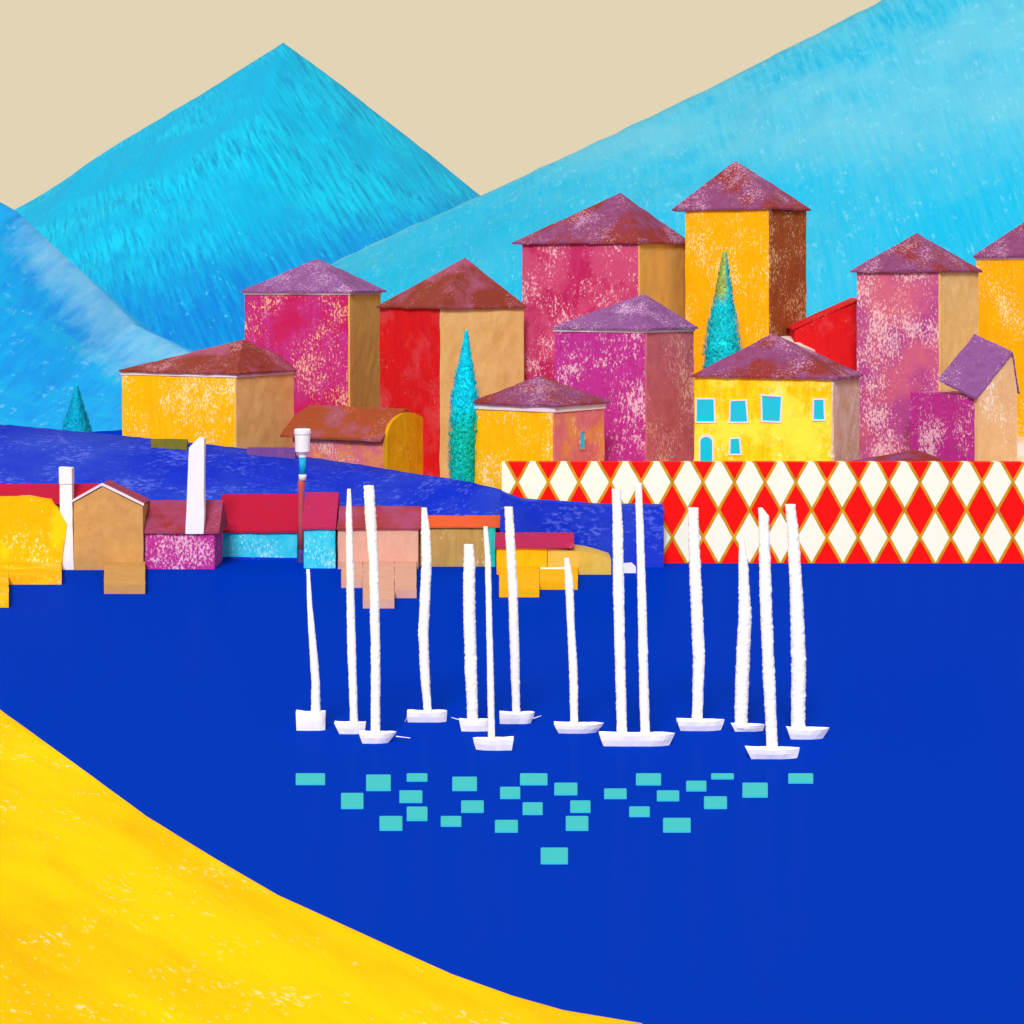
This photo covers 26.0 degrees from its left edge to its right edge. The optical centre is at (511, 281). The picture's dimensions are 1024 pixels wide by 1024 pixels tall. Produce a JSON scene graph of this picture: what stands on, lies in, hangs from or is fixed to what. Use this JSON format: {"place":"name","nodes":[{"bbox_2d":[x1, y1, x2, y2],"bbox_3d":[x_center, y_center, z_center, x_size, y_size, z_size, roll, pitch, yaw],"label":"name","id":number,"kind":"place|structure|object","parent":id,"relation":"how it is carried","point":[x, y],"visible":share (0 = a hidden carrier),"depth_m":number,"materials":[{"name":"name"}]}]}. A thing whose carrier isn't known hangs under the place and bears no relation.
{"place":"outdoors","nodes":[
{"label":"outdoors","id":0,"kind":"place"},
{"bbox_2d":[0,202,194,431],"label":"hill","id":1,"kind":"structure","parent":0,"point":[66,325],"depth_m":631.03,"materials":[{"name":"blue paint"}]},
{"bbox_2d":[15,43,479,350],"bbox_3d":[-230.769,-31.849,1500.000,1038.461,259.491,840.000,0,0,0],"label":"mountain","id":2,"kind":"structure","parent":0,"point":[184,225],"depth_m":1293.31,"materials":[{"name":"blue paint"}]},
{"bbox_2d":[0,424,499,559],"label":"headland","id":3,"kind":"structure","parent":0,"point":[35,455],"depth_m":307.56,"materials":[{"name":"blue paint"}]},
{"bbox_2d":[62,384,91,432],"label":"cypress tree","id":4,"kind":"object","parent":3,"relation":"on","point":[76,418],"visible":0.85,"depth_m":350.94,"materials":[{"name":"teal plant"}]},
{"bbox_2d":[151,439,187,449],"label":"terrace wall","id":5,"kind":"structure","parent":3,"relation":"on","point":[181,444],"depth_m":316.49,"materials":[{"name":"yellow paint"}]},
{"bbox_2d":[221,494,297,557],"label":"house","id":6,"kind":"structure","parent":3,"relation":"on","point":[262,525],"depth_m":287.39,"materials":[{"name":"paint"}]},
{"bbox_2d":[247,447,295,458],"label":"terrace wall","id":7,"kind":"structure","parent":3,"relation":"on","point":[286,452],"depth_m":316.51,"materials":[{"name":"purple paint"}]},
{"bbox_2d":[447,330,479,482],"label":"cypress tree","id":8,"kind":"object","parent":3,"relation":"on","point":[462,420],"visible":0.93,"depth_m":304.59,"materials":[{"name":"teal plant"}]},
{"bbox_2d":[0,710,641,1023],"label":"beach","id":9,"kind":"structure","parent":0,"point":[115,908],"depth_m":116.69,"materials":[{"name":"yellow sand"}]},
{"bbox_2d":[0,0,880,209],"label":"sky","id":10,"kind":"structure","parent":0,"point":[498,92],"materials":[{"name":"beige paint"}]},
{"bbox_2d":[0,430,1023,1023],"bbox_3d":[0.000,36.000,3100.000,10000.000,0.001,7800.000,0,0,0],"label":"water","id":11,"kind":"structure","parent":0,"point":[872,872],"depth_m":163.04,"materials":[{"name":"blue liquid"}]},
{"bbox_2d":[0,484,100,607],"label":"house","id":12,"kind":"structure","parent":11,"relation":"on","point":[33,525],"depth_m":276.92,"materials":[{"name":"yellow paint"}]},
{"bbox_2d":[59,466,73,569],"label":"pillar","id":13,"kind":"structure","parent":11,"relation":"in","point":[66,479],"depth_m":277.17,"materials":[{"name":"white paint"}]},
{"bbox_2d":[71,480,149,593],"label":"house","id":14,"kind":"structure","parent":11,"relation":"on","point":[109,519],"depth_m":276.92,"materials":[{"name":"orange paint"}]},
{"bbox_2d":[144,437,227,568],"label":"house","id":15,"kind":"structure","parent":11,"relation":"on","point":[184,534],"depth_m":277.75,"materials":[{"name":"pink paint"}]},
{"bbox_2d":[294,428,310,562],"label":"beacon","id":16,"kind":"object","parent":11,"relation":"in","point":[302,443],"visible":0.92,"depth_m":284.23,"materials":[{"name":"brown paint"}]},
{"bbox_2d":[296,773,324,784],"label":"floating mat","id":17,"kind":"object","parent":11,"relation":"on","point":[310,778],"visible":1,"depth_m":159.96,"materials":[{"name":"teal plastic"}]},
{"bbox_2d":[295,569,325,730],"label":"sailing boat","id":18,"kind":"object","parent":11,"relation":"on","point":[314,719],"visible":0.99,"depth_m":177.88,"materials":[{"name":"white paint"}]},
{"bbox_2d":[302,492,339,567],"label":"house","id":19,"kind":"structure","parent":11,"relation":"on","point":[320,518],"depth_m":278.59,"materials":[{"name":"paint"}]},
{"bbox_2d":[334,489,365,733],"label":"sailing boat","id":20,"kind":"object","parent":11,"relation":"on","point":[353,726],"visible":0.99,"depth_m":176.56,"materials":[{"name":"white paint"}]},
{"bbox_2d":[341,793,363,808],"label":"floating mat","id":21,"kind":"object","parent":11,"relation":"on","point":[352,800],"visible":1,"depth_m":153.26,"materials":[{"name":"teal plastic"}]},
{"bbox_2d":[366,775,390,790],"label":"floating mat","id":22,"kind":"object","parent":11,"relation":"on","point":[378,782],"visible":1,"depth_m":158.77,"materials":[{"name":"teal plastic"}]},
{"bbox_2d":[337,506,421,607],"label":"house","id":23,"kind":"structure","parent":11,"relation":"on","point":[398,534],"depth_m":277.73,"materials":[{"name":"paint"}]},
{"bbox_2d":[359,485,408,743],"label":"sailing boat","id":24,"kind":"object","parent":11,"relation":"on","point":[375,735],"visible":1,"depth_m":172.91,"materials":[{"name":"white paint"}]},
{"bbox_2d":[379,816,401,830],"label":"floating mat","id":25,"kind":"object","parent":11,"relation":"on","point":[390,823],"visible":1,"depth_m":146.82,"materials":[{"name":"teal plastic"}]},
{"bbox_2d":[399,790,421,802],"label":"floating mat","id":26,"kind":"object","parent":11,"relation":"on","point":[410,796],"visible":1,"depth_m":154.52,"materials":[{"name":"teal plastic"}]},
{"bbox_2d":[407,807,427,820],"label":"floating mat","id":27,"kind":"object","parent":11,"relation":"on","point":[417,813],"visible":1,"depth_m":149.52,"materials":[{"name":"teal plastic"}]},
{"bbox_2d":[407,773,427,781],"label":"floating mat","id":28,"kind":"object","parent":11,"relation":"on","point":[417,777],"visible":1,"depth_m":160.44,"materials":[{"name":"teal plastic"}]},
{"bbox_2d":[405,507,446,721],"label":"sailing boat","id":29,"kind":"object","parent":11,"relation":"on","point":[427,714],"visible":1,"depth_m":181.26,"materials":[{"name":"white paint"}]},
{"bbox_2d":[441,816,460,826],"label":"floating mat","id":30,"kind":"object","parent":11,"relation":"on","point":[450,821],"visible":1,"depth_m":147.36,"materials":[{"name":"teal plastic"}]},
{"bbox_2d":[420,515,499,566],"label":"house","id":31,"kind":"structure","parent":11,"relation":"on","point":[451,535],"depth_m":280.25,"materials":[{"name":"beige paint"}]},
{"bbox_2d":[452,777,476,790],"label":"floating mat","id":32,"kind":"object","parent":11,"relation":"on","point":[464,783],"visible":1,"depth_m":158.45,"materials":[{"name":"teal plastic"}]},
{"bbox_2d":[451,544,487,731],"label":"sailing boat","id":33,"kind":"object","parent":11,"relation":"on","point":[472,722],"visible":0.98,"depth_m":177.43,"materials":[{"name":"white paint"}]},
{"bbox_2d":[461,800,483,812],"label":"floating mat","id":34,"kind":"object","parent":11,"relation":"on","point":[472,806],"visible":1,"depth_m":151.57,"materials":[{"name":"teal plastic"}]},
{"bbox_2d":[473,526,513,750],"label":"sailing boat","id":35,"kind":"object","parent":11,"relation":"on","point":[491,742],"visible":1,"depth_m":170.52,"materials":[{"name":"white paint"}]},
{"bbox_2d":[495,820,517,832],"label":"floating mat","id":36,"kind":"object","parent":11,"relation":"on","point":[506,826],"visible":1,"depth_m":146.01,"materials":[{"name":"teal plastic"}]},
{"bbox_2d":[500,787,519,798],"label":"floating mat","id":37,"kind":"object","parent":11,"relation":"on","point":[509,792],"visible":1,"depth_m":155.66,"materials":[{"name":"teal plastic"}]},
{"bbox_2d":[499,506,539,723],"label":"sailing boat","id":38,"kind":"object","parent":11,"relation":"on","point":[515,715],"visible":0.98,"depth_m":180.57,"materials":[{"name":"white paint"}]},
{"bbox_2d":[523,802,542,814],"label":"floating mat","id":39,"kind":"object","parent":11,"relation":"on","point":[532,808],"visible":1,"depth_m":151.00,"materials":[{"name":"teal plastic"}]},
{"bbox_2d":[520,773,546,784],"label":"floating mat","id":40,"kind":"object","parent":11,"relation":"on","point":[533,778],"visible":1,"depth_m":159.97,"materials":[{"name":"teal plastic"}]},
{"bbox_2d":[495,532,610,596],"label":"house","id":41,"kind":"structure","parent":11,"relation":"on","point":[540,556],"depth_m":272.51,"materials":[{"name":"paint"}]},
{"bbox_2d":[541,848,567,863],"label":"floating mat","id":42,"kind":"object","parent":11,"relation":"on","point":[554,855],"visible":1,"depth_m":138.59,"materials":[{"name":"teal plastic"}]},
{"bbox_2d":[554,783,576,794],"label":"floating mat","id":43,"kind":"object","parent":11,"relation":"on","point":[565,788],"visible":1,"depth_m":156.89,"materials":[{"name":"teal plastic"}]},
{"bbox_2d":[566,816,587,830],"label":"floating mat","id":44,"kind":"object","parent":11,"relation":"on","point":[576,823],"visible":1,"depth_m":146.82,"materials":[{"name":"teal plastic"}]},
{"bbox_2d":[554,558,603,733],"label":"sailing boat","id":45,"kind":"object","parent":11,"relation":"on","point":[573,726],"visible":1,"depth_m":176.87,"materials":[{"name":"white paint"}]},
{"bbox_2d":[570,800,590,812],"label":"floating mat","id":46,"kind":"object","parent":11,"relation":"on","point":[580,806],"visible":1,"depth_m":151.57,"materials":[{"name":"teal plastic"}]},
{"bbox_2d":[500,489,663,566],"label":"quay wall","id":47,"kind":"structure","parent":11,"relation":"in","point":[588,524],"depth_m":279.61,"materials":[{"name":"blue paint"}]},
{"bbox_2d":[604,788,626,798],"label":"floating mat","id":48,"kind":"object","parent":11,"relation":"on","point":[615,793],"visible":1,"depth_m":155.42,"materials":[{"name":"teal plastic"}]},
{"bbox_2d":[623,563,635,572],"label":"mooring block","id":49,"kind":"structure","parent":11,"relation":"in","point":[629,567],"depth_m":274.01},
{"bbox_2d":[599,483,674,745],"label":"sailing boat","id":50,"kind":"object","parent":11,"relation":"on","point":[622,736],"visible":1,"depth_m":171.98,"materials":[{"name":"white paint"}]},
{"bbox_2d":[629,806,649,816],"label":"floating mat","id":51,"kind":"object","parent":11,"relation":"on","point":[639,811],"visible":1,"depth_m":150.14,"materials":[{"name":"teal plastic"}]},
{"bbox_2d":[636,773,660,784],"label":"floating mat","id":52,"kind":"object","parent":11,"relation":"on","point":[648,778],"visible":1,"depth_m":159.96,"materials":[{"name":"teal plastic"}]},
{"bbox_2d":[657,790,678,800],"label":"floating mat","id":53,"kind":"object","parent":11,"relation":"on","point":[667,795],"visible":1,"depth_m":154.82,"materials":[{"name":"teal plastic"}]},
{"bbox_2d":[663,818,690,832],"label":"floating mat","id":54,"kind":"object","parent":11,"relation":"on","point":[676,825],"visible":1,"depth_m":146.28,"materials":[{"name":"teal plastic"}]},
{"bbox_2d":[686,781,705,790],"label":"floating mat","id":55,"kind":"object","parent":11,"relation":"on","point":[695,785],"visible":1,"depth_m":157.82,"materials":[{"name":"teal plastic"}]},
{"bbox_2d":[676,507,723,730],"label":"sailing boat","id":56,"kind":"object","parent":11,"relation":"on","point":[696,722],"visible":1,"depth_m":177.77,"materials":[{"name":"white paint"}]},
{"bbox_2d":[704,796,726,808],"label":"floating mat","id":57,"kind":"object","parent":11,"relation":"on","point":[715,802],"visible":1,"depth_m":152.74,"materials":[{"name":"teal plastic"}]},
{"bbox_2d":[711,773,733,778],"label":"floating mat","id":58,"kind":"object","parent":11,"relation":"on","point":[722,775],"visible":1,"depth_m":160.94,"materials":[{"name":"teal plastic"}]},
{"bbox_2d":[731,537,763,731],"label":"sailing boat","id":59,"kind":"object","parent":11,"relation":"on","point":[740,723],"visible":1,"depth_m":177.42,"materials":[{"name":"white paint"}]},
{"bbox_2d":[742,783,767,797],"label":"floating mat","id":60,"kind":"object","parent":11,"relation":"on","point":[754,790],"visible":1,"depth_m":156.34,"materials":[{"name":"teal plastic"}]},
{"bbox_2d":[502,461,1023,562],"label":"sea wall","id":61,"kind":"structure","parent":11,"relation":"in","point":[909,511],"depth_m":283.60,"materials":[{"name":"red paint"}]},
{"bbox_2d":[745,508,798,758],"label":"sailing boat","id":62,"kind":"object","parent":11,"relation":"on","point":[771,749],"visible":1,"depth_m":167.32,"materials":[{"name":"white paint"}]},
{"bbox_2d":[788,773,812,783],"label":"floating mat","id":63,"kind":"object","parent":11,"relation":"on","point":[800,778],"visible":1,"depth_m":160.12,"materials":[{"name":"teal plastic"}]},
{"bbox_2d":[785,504,828,739],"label":"sailing boat","id":64,"kind":"object","parent":11,"relation":"on","point":[798,729],"visible":1,"depth_m":174.42,"materials":[{"name":"white paint"}]},
{"bbox_2d":[243,0,1023,339],"bbox_3d":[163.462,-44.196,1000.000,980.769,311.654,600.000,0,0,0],"label":"mountain","id":65,"kind":"structure","parent":0,"point":[881,126],"depth_m":896.93,"materials":[{"name":"blue paint"}]},
{"bbox_2d":[693,336,1023,460],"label":"terrain","id":66,"kind":"structure","parent":0,"point":[1020,448],"depth_m":328.69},
{"bbox_2d":[118,339,296,448],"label":"house","id":67,"kind":"structure","parent":66,"relation":"on","point":[238,394],"depth_m":341.03,"materials":[{"name":"paint"}]},
{"bbox_2d":[241,259,386,415],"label":"house","id":68,"kind":"structure","parent":66,"relation":"on","point":[315,323],"depth_m":347.96,"materials":[{"name":"pink paint"}]},
{"bbox_2d":[280,405,422,474],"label":"house","id":69,"kind":"structure","parent":66,"relation":"on","point":[388,438],"depth_m":331.74,"materials":[{"name":"brown paint"}]},
{"bbox_2d":[376,258,526,482],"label":"house","id":70,"kind":"structure","parent":66,"relation":"on","point":[426,324],"depth_m":336.30,"materials":[{"name":"paint"}]},
{"bbox_2d":[473,375,610,489],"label":"house","id":71,"kind":"structure","parent":66,"relation":"on","point":[539,418],"depth_m":301.95,"materials":[{"name":"paint"}]},
{"bbox_2d":[579,430,585,450],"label":"window","id":72,"kind":"structure","parent":71,"relation":"in","point":[582,434],"depth_m":301.99,"materials":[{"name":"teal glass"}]},
{"bbox_2d":[512,193,685,380],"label":"house","id":73,"kind":"structure","parent":66,"relation":"on","point":[613,250],"depth_m":341.17,"materials":[{"name":"paint"}]},
{"bbox_2d":[552,294,697,460],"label":"house","id":74,"kind":"structure","parent":66,"relation":"on","point":[631,360],"depth_m":315.09,"materials":[{"name":"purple paint"}]},
{"bbox_2d":[702,251,742,368],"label":"cypress tree","id":75,"kind":"object","parent":66,"relation":"on","point":[722,339],"visible":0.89,"depth_m":319.61,"materials":[{"name":"teal plant"}]},
{"bbox_2d":[672,160,810,428],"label":"house","id":76,"kind":"structure","parent":66,"relation":"on","point":[753,225],"depth_m":337.75,"materials":[{"name":"paint"}]},
{"bbox_2d":[692,333,863,460],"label":"house","id":77,"kind":"structure","parent":66,"relation":"on","point":[772,397],"depth_m":303.84,"materials":[{"name":"paint"}]},
{"bbox_2d":[695,398,715,422],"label":"window","id":78,"kind":"structure","parent":77,"relation":"in","point":[705,408],"depth_m":306.83,"materials":[{"name":"teal glass"}]},
{"bbox_2d":[699,434,713,460],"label":"door","id":79,"kind":"structure","parent":77,"relation":"in","point":[706,441],"depth_m":306.75,"materials":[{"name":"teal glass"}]},
{"bbox_2d":[729,437,741,454],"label":"window","id":80,"kind":"structure","parent":77,"relation":"in","point":[735,448],"depth_m":304.96,"materials":[{"name":"teal glass"}]},
{"bbox_2d":[729,399,748,422],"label":"window","id":81,"kind":"structure","parent":77,"relation":"in","point":[738,409],"depth_m":304.73,"materials":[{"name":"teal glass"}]},
{"bbox_2d":[760,394,782,422],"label":"window","id":82,"kind":"structure","parent":77,"relation":"in","point":[771,405],"depth_m":302.73,"materials":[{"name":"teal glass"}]},
{"bbox_2d":[812,398,825,420],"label":"window","id":83,"kind":"structure","parent":77,"relation":"in","point":[818,404],"depth_m":299.86,"materials":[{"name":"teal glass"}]},
{"bbox_2d":[787,298,856,370],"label":"house","id":84,"kind":"structure","parent":66,"relation":"on","point":[830,333],"depth_m":330.00,"materials":[{"name":"red paint"}]},
{"bbox_2d":[853,450,948,460],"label":"house","id":85,"kind":"structure","parent":66,"relation":"on","point":[913,455],"depth_m":296.53,"materials":[{"name":"paint"}]},
{"bbox_2d":[850,233,982,458],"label":"house","id":86,"kind":"structure","parent":66,"relation":"on","point":[917,311],"depth_m":318.87,"materials":[{"name":"paint"}]},
{"bbox_2d":[909,334,1019,460],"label":"house","id":87,"kind":"structure","parent":66,"relation":"on","point":[973,417],"depth_m":303.33,"materials":[{"name":"purple paint"}]},
{"bbox_2d":[973,222,1023,436],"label":"house","id":88,"kind":"structure","parent":66,"relation":"on","point":[1000,262],"depth_m":342.24,"materials":[{"name":"paint"}]}
]}

